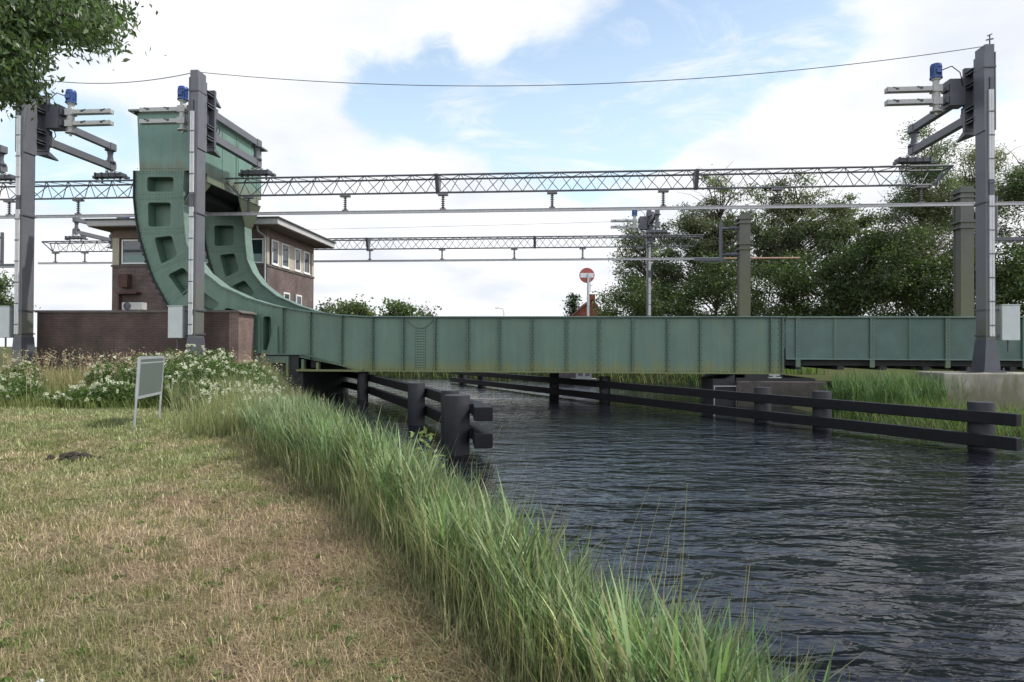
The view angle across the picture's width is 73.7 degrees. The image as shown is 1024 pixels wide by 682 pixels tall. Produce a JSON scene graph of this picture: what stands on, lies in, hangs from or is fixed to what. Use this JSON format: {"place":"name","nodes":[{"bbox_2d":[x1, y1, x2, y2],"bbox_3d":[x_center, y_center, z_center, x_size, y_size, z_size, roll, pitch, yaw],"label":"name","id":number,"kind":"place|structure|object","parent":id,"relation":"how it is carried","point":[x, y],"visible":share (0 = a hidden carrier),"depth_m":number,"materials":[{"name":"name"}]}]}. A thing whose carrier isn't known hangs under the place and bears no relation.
{"place":"outdoors","nodes":[
{"label":"outdoors","id":0,"kind":"place"},
{"bbox_2d":[0,347,1023,681],"bbox_3d":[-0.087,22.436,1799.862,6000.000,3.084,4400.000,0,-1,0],"label":"ground","id":1,"kind":"structure","parent":0,"point":[822,377],"depth_m":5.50,"materials":[{"name":"plant"}]},
{"bbox_2d":[0,232,14,267],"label":"portal post","id":2,"kind":"object","parent":1,"relation":"on","point":[2,265],"visible":0.82,"depth_m":51.72,"materials":[{"name":"metal"}]},
{"bbox_2d":[0,145,15,184],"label":"catenary mast","id":3,"kind":"object","parent":1,"relation":"on","point":[6,176],"visible":0.97,"depth_m":40.55,"materials":[{"name":"grey metal"}]},
{"bbox_2d":[0,268,40,308],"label":"broadleaf tree","id":4,"kind":"object","parent":1,"relation":"on","point":[4,301],"visible":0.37,"depth_m":79.91,"materials":[{"name":"green plant"}]},
{"bbox_2d":[0,89,129,369],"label":"catenary mast","id":5,"kind":"object","parent":1,"relation":"on","point":[33,137],"visible":0.96,"depth_m":33.89,"materials":[{"name":"grey metal"}]},
{"bbox_2d":[0,179,134,218],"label":"lattice beam","id":6,"kind":"structure","parent":5,"relation":"attached to","point":[76,199],"depth_m":40.23,"materials":[{"name":"metal"}]},
{"bbox_2d":[39,73,189,83],"bbox_3d":[-19.689,-12.855,33.495,8.792,0.448,0.028,0,-1,5],"label":"overhead cable","id":7,"kind":"object","parent":5,"relation":"attached to","point":[122,82],"visible":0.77,"depth_m":33.42,"materials":[{"name":"metal"}]},
{"bbox_2d":[46,451,101,461],"bbox_3d":[-6.551,1.706,10.143,0.831,0.125,0.407,0,-1,0],"label":"molehill","id":8,"kind":"object","parent":1,"relation":"on","point":[73,455],"visible":0.95,"depth_m":10.11,"materials":[{"name":"soil"}]},
{"bbox_2d":[0,0,166,121],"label":"ash tree","id":9,"kind":"object","parent":1,"relation":"on","point":[29,29],"visible":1,"depth_m":6.70,"materials":[{"name":"green plant"}]},
{"bbox_2d":[65,217,129,248],"bbox_3d":[-38.589,-5.177,65.957,4.249,15.120,7.360,0,-1,10],"label":"catenary mast","id":10,"kind":"object","parent":1,"relation":"on","point":[77,231],"visible":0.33,"depth_m":63.34,"materials":[{"name":"grey metal"}]},
{"bbox_2d":[38,234,718,263],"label":"lattice beam","id":11,"kind":"structure","parent":10,"relation":"attached to","point":[495,238],"depth_m":59.67,"materials":[{"name":"metal"}]},
{"bbox_2d":[724,257,799,258],"bbox_3d":[20.314,-7.043,58.105,8.109,0.140,0.140,0,-1,5],"label":"contact bar","id":12,"kind":"object","parent":11,"relation":"hanging from","point":[770,258],"visible":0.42,"depth_m":57.90,"materials":[{"name":"orange metal"}]},
{"bbox_2d":[0,344,285,415],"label":"flowering scrub","id":13,"kind":"object","parent":1,"relation":"on","point":[122,388],"visible":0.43,"depth_m":19.41,"materials":[{"name":"green plant"}]},
{"bbox_2d":[35,310,256,371],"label":"brick wall","id":14,"kind":"structure","parent":1,"relation":"on","point":[100,332],"depth_m":34.49,"materials":[{"name":"brick"}]},
{"bbox_2d":[122,302,146,309],"bbox_3d":[-19.558,-1.772,35.354,1.118,0.447,0.426,0,-1,5],"label":"air conditioner","id":15,"kind":"object","parent":14,"relation":"on","point":[134,306],"visible":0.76,"depth_m":35.17,"materials":[{"name":"paint"}]},
{"bbox_2d":[133,356,164,427],"bbox_3d":[-7.912,1.173,14.900,0.132,1.684,1.793,0,-1,-12],"label":"notice board","id":16,"kind":"object","parent":1,"relation":"on","point":[149,376],"visible":0.84,"depth_m":14.74,"materials":[{"name":"grey metal"}]},
{"bbox_2d":[0,347,324,438],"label":"meadow grass","id":17,"kind":"structure","parent":1,"relation":"on","point":[211,416],"depth_m":18.39,"materials":[{"name":"green plant"}]},
{"bbox_2d":[139,70,275,365],"bbox_3d":[-16.304,-5.412,36.237,4.272,15.120,7.364,0,-1,10],"label":"catenary mast","id":18,"kind":"object","parent":1,"relation":"on","point":[202,118],"visible":0.98,"depth_m":33.01,"materials":[{"name":"grey metal"}]},
{"bbox_2d":[202,46,981,85],"bbox_3d":[2.681,-12.424,31.572,36.123,1.175,0.026,0,-1,5],"label":"overhead cable","id":19,"kind":"object","parent":18,"relation":"attached to","point":[601,83],"visible":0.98,"depth_m":31.41,"materials":[{"name":"metal"}]},
{"bbox_2d":[84,216,336,354],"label":"signal house","id":20,"kind":"structure","parent":1,"relation":"on","point":[283,251],"depth_m":47.40,"materials":[{"name":"brick"}]},
{"bbox_2d":[121,239,145,263],"bbox_3d":[-26.115,-6.185,47.370,1.963,1.693,0.120,0,-1,5],"label":"window","id":21,"kind":"structure","parent":20,"relation":"in","point":[131,251],"depth_m":47.38,"materials":[{"name":"white glass"}]},
{"bbox_2d":[252,238,263,262],"bbox_3d":[-17.502,-6.160,46.633,1.177,1.693,0.120,0,-1,5],"label":"window","id":22,"kind":"structure","parent":20,"relation":"in","point":[257,243],"depth_m":46.60,"materials":[{"name":"white glass"}]},
{"bbox_2d":[271,239,279,266],"bbox_3d":[-16.531,-6.144,47.724,0.160,1.793,1.124,0,-1,5],"label":"window","id":23,"kind":"structure","parent":20,"relation":"in","point":[274,244],"depth_m":47.64,"materials":[{"name":"white glass"}]},
{"bbox_2d":[281,243,289,269],"bbox_3d":[-16.383,-6.125,49.439,0.160,1.793,1.321,0,-1,5],"label":"window","id":24,"kind":"structure","parent":20,"relation":"in","point":[284,247],"depth_m":49.31,"materials":[{"name":"white glass"}]},
{"bbox_2d":[283,292,289,299],"bbox_3d":[-16.401,-2.871,49.649,0.090,1.300,1.064,0,-1,5],"label":"window","id":25,"kind":"structure","parent":20,"relation":"in","point":[287,295],"depth_m":49.65,"materials":[{"name":"white glass"}]},
{"bbox_2d":[294,247,301,272],"bbox_3d":[-16.195,-6.101,51.632,0.160,1.793,1.190,0,-1,5],"label":"window","id":26,"kind":"structure","parent":20,"relation":"in","point":[297,252],"depth_m":51.65,"materials":[{"name":"white glass"}]},
{"bbox_2d":[296,294,301,304],"bbox_3d":[-16.211,-2.846,51.864,0.090,1.300,1.039,0,-1,5],"label":"window","id":27,"kind":"structure","parent":20,"relation":"in","point":[298,297],"depth_m":51.94,"materials":[{"name":"white glass"}]},
{"bbox_2d":[303,251,310,275],"bbox_3d":[-16.043,-6.081,53.411,0.160,1.793,1.331,0,-1,5],"label":"window","id":28,"kind":"structure","parent":20,"relation":"in","point":[306,255],"depth_m":53.41,"materials":[{"name":"white glass"}]},
{"bbox_2d":[253,354,347,398],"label":"bascule pier","id":29,"kind":"structure","parent":1,"relation":"on","point":[326,383],"depth_m":37.56,"materials":[{"name":"black concrete"}]},
{"bbox_2d":[314,297,339,312],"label":"broadleaf tree","id":30,"kind":"object","parent":1,"relation":"on","point":[325,307],"visible":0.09,"depth_m":130.06,"materials":[{"name":"green plant"}]},
{"bbox_2d":[324,294,376,317],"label":"broadleaf tree","id":31,"kind":"object","parent":1,"relation":"on","point":[352,307],"visible":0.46,"depth_m":119.39,"materials":[{"name":"green plant"}]},
{"bbox_2d":[370,297,421,315],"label":"broadleaf tree","id":32,"kind":"object","parent":1,"relation":"on","point":[399,308],"visible":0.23,"depth_m":114.03,"materials":[{"name":"green plant"}]},
{"bbox_2d":[408,426,444,467],"bbox_3d":[-1.296,2.190,9.511,0.797,1.937,0.883,0,-1,0],"label":"dock plant","id":33,"kind":"object","parent":1,"relation":"on","point":[422,440],"visible":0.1,"depth_m":9.70,"materials":[{"name":"green plant"}]},
{"bbox_2d":[414,301,441,315],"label":"broadleaf tree","id":34,"kind":"object","parent":1,"relation":"on","point":[426,310],"visible":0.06,"depth_m":139.34,"materials":[{"name":"green plant"}]},
{"bbox_2d":[428,417,581,550],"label":"dry reeds","id":35,"kind":"object","parent":1,"relation":"on","point":[493,477],"visible":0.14,"depth_m":6.93,"materials":[{"name":"beige plant"}]},
{"bbox_2d":[215,384,913,681],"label":"reeds","id":36,"kind":"object","parent":1,"relation":"on","point":[573,627],"visible":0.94,"depth_m":4.01,"materials":[{"name":"green plant"}]},
{"bbox_2d":[562,292,582,315],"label":"broadleaf tree","id":37,"kind":"object","parent":1,"relation":"on","point":[573,300],"visible":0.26,"depth_m":95.83,"materials":[{"name":"green plant"}]},
{"bbox_2d":[571,294,599,315],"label":"brick house","id":38,"kind":"structure","parent":1,"relation":"on","point":[581,310],"depth_m":92.05,"materials":[{"name":"red brick"}]},
{"bbox_2d":[579,268,594,315],"bbox_3d":[5.695,-1.675,51.871,1.160,7.816,0.300,0,-1,0],"label":"no entry sign","id":39,"kind":"object","parent":1,"relation":"on","point":[586,275],"visible":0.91,"depth_m":51.98,"materials":[{"name":"red metal"}]},
{"bbox_2d":[348,367,828,385],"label":"bank grass","id":40,"kind":"structure","parent":1,"relation":"on","point":[807,370],"depth_m":54.88,"materials":[{"name":"green plant"}]},
{"bbox_2d":[611,210,670,315],"bbox_3d":[11.355,-5.029,61.657,4.272,15.120,7.364,0,-1,-1],"label":"catenary mast","id":41,"kind":"object","parent":1,"relation":"on","point":[650,227],"visible":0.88,"depth_m":63.56,"materials":[{"name":"grey metal"}]},
{"bbox_2d":[344,220,652,228],"bbox_3d":[-8.695,-10.383,61.633,42.216,0.519,0.020,0,-1,5],"label":"overhead cable","id":42,"kind":"object","parent":41,"relation":"attached to","point":[511,224],"visible":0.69,"depth_m":60.88,"materials":[{"name":"metal"}]},
{"bbox_2d":[607,216,690,315],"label":"broadleaf tree","id":43,"kind":"object","parent":1,"relation":"on","point":[665,269],"visible":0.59,"depth_m":75.63,"materials":[{"name":"green plant"}]},
{"bbox_2d":[656,164,780,315],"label":"broadleaf tree","id":44,"kind":"object","parent":1,"relation":"on","point":[703,225],"visible":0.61,"depth_m":76.37,"materials":[{"name":"green plant"}]},
{"bbox_2d":[694,214,752,315],"bbox_3d":[14.456,-3.135,47.020,3.880,11.100,1.000,0,-1,5],"label":"portal post","id":45,"kind":"object","parent":1,"relation":"on","point":[742,227],"visible":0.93,"depth_m":46.54,"materials":[{"name":"metal"}]},
{"bbox_2d":[703,374,826,406],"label":"bridge pier","id":46,"kind":"structure","parent":1,"relation":"on","point":[781,384],"depth_m":32.76,"materials":[{"name":"black concrete"}]},
{"bbox_2d":[128,109,785,375],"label":"bascule bridge","id":47,"kind":"structure","parent":46,"relation":"on","point":[301,336],"depth_m":35.36,"materials":[{"name":"green paint"}]},
{"bbox_2d":[784,316,1023,370],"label":"approach span","id":48,"kind":"object","parent":47,"relation":"attached to","point":[893,342],"visible":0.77,"depth_m":33.22,"materials":[{"name":"green paint"}]},
{"bbox_2d":[725,169,870,315],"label":"broadleaf tree","id":49,"kind":"object","parent":1,"relation":"on","point":[776,240],"visible":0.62,"depth_m":75.03,"materials":[{"name":"green plant"}]},
{"bbox_2d":[581,217,1023,321],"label":"undergrowth","id":50,"kind":"object","parent":1,"relation":"on","point":[1009,287],"visible":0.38,"depth_m":64.22,"materials":[{"name":"green plant"}]},
{"bbox_2d":[810,199,903,315],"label":"broadleaf tree","id":51,"kind":"object","parent":1,"relation":"on","point":[839,230],"visible":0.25,"depth_m":70.95,"materials":[{"name":"green plant"}]},
{"bbox_2d":[816,368,972,413],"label":"tall reeds","id":52,"kind":"object","parent":1,"relation":"on","point":[889,390],"visible":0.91,"depth_m":27.51,"materials":[{"name":"green plant"}]},
{"bbox_2d":[853,120,975,314],"bbox_3d":[40.068,-9.474,66.415,12.926,24.614,12.369,0,-1,0],"label":"willow tree","id":53,"kind":"object","parent":1,"relation":"on","point":[942,192],"visible":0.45,"depth_m":64.76,"materials":[{"name":"green plant"}]},
{"bbox_2d":[808,383,1023,441],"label":"bank grass","id":54,"kind":"structure","parent":1,"relation":"on","point":[949,423],"depth_m":24.52,"materials":[{"name":"green plant"}]},
{"bbox_2d":[916,371,1023,408],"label":"concrete footing","id":55,"kind":"object","parent":1,"relation":"on","point":[997,388],"visible":0.59,"depth_m":28.84,"materials":[{"name":"grey concrete"}]},
{"bbox_2d":[884,34,1020,372],"bbox_3d":[19.812,-5.995,33.002,4.910,14.799,7.280,0,-1,5],"label":"catenary mast","id":56,"kind":"object","parent":55,"relation":"on","point":[971,92],"visible":1,"depth_m":29.93,"materials":[{"name":"grey metal"}]},
{"bbox_2d":[205,164,1023,215],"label":"lattice beam","id":57,"kind":"structure","parent":56,"relation":"attached to","point":[695,175],"depth_m":37.61,"materials":[{"name":"metal"}]},
{"bbox_2d":[928,140,1023,315],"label":"willow tree","id":58,"kind":"object","parent":1,"relation":"on","point":[971,157],"visible":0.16,"depth_m":68.85,"materials":[{"name":"green plant"}]},
{"bbox_2d":[950,186,1023,371],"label":"portal post","id":59,"kind":"object","parent":1,"relation":"on","point":[964,227],"visible":0.5,"depth_m":39.70,"materials":[{"name":"metal"}]},
{"bbox_2d":[974,143,1023,307],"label":"willow tree","id":60,"kind":"object","parent":1,"relation":"on","point":[1014,188],"visible":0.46,"depth_m":61.83,"materials":[{"name":"green plant"}]},
{"bbox_2d":[0,0,1023,346],"label":"sky","id":61,"kind":"structure","parent":0,"point":[834,116],"materials":[{"name":"white"}]},
{"bbox_2d":[310,377,1023,681],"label":"water","id":62,"kind":"structure","parent":0,"point":[898,557],"depth_m":11.22,"materials":[{"name":"blue liquid"}]},
{"bbox_2d":[342,368,492,455],"bbox_3d":[-6.797,3.151,32.523,1.680,3.250,34.258,0,-1,-22],"label":"timber fender","id":63,"kind":"object","parent":62,"relation":"in","point":[456,410],"visible":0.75,"depth_m":19.19,"materials":[{"name":"black wood"}]},
{"bbox_2d":[559,373,575,377],"bbox_3d":[4.244,2.889,53.122,2.134,1.905,0.300,0,-1,0],"label":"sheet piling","id":64,"kind":"object","parent":62,"relation":"in","point":[567,375],"depth_m":52.98,"materials":[{"name":"grey metal"}]},
{"bbox_2d":[570,373,596,380],"bbox_3d":[5.405,2.855,51.622,1.900,1.350,1.300,0,-1,0],"label":"work boat","id":65,"kind":"object","parent":62,"relation":"on","point":[585,376],"visible":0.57,"depth_m":51.17,"materials":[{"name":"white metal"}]},
{"bbox_2d":[701,374,736,405],"bbox_3d":[10.453,2.810,34.616,1.094,2.311,3.268,0,-1,5],"label":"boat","id":66,"kind":"object","parent":62,"relation":"in","point":[725,382],"visible":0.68,"depth_m":33.29,"materials":[{"name":"grey wood"}]},
{"bbox_2d":[450,372,1021,450],"bbox_3d":[4.547,3.358,36.026,0.869,3.000,40.232,1,-1,-27],"label":"timber fender","id":67,"kind":"object","parent":62,"relation":"in","point":[982,419],"visible":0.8,"depth_m":23.64,"materials":[{"name":"black wood"}]}
]}

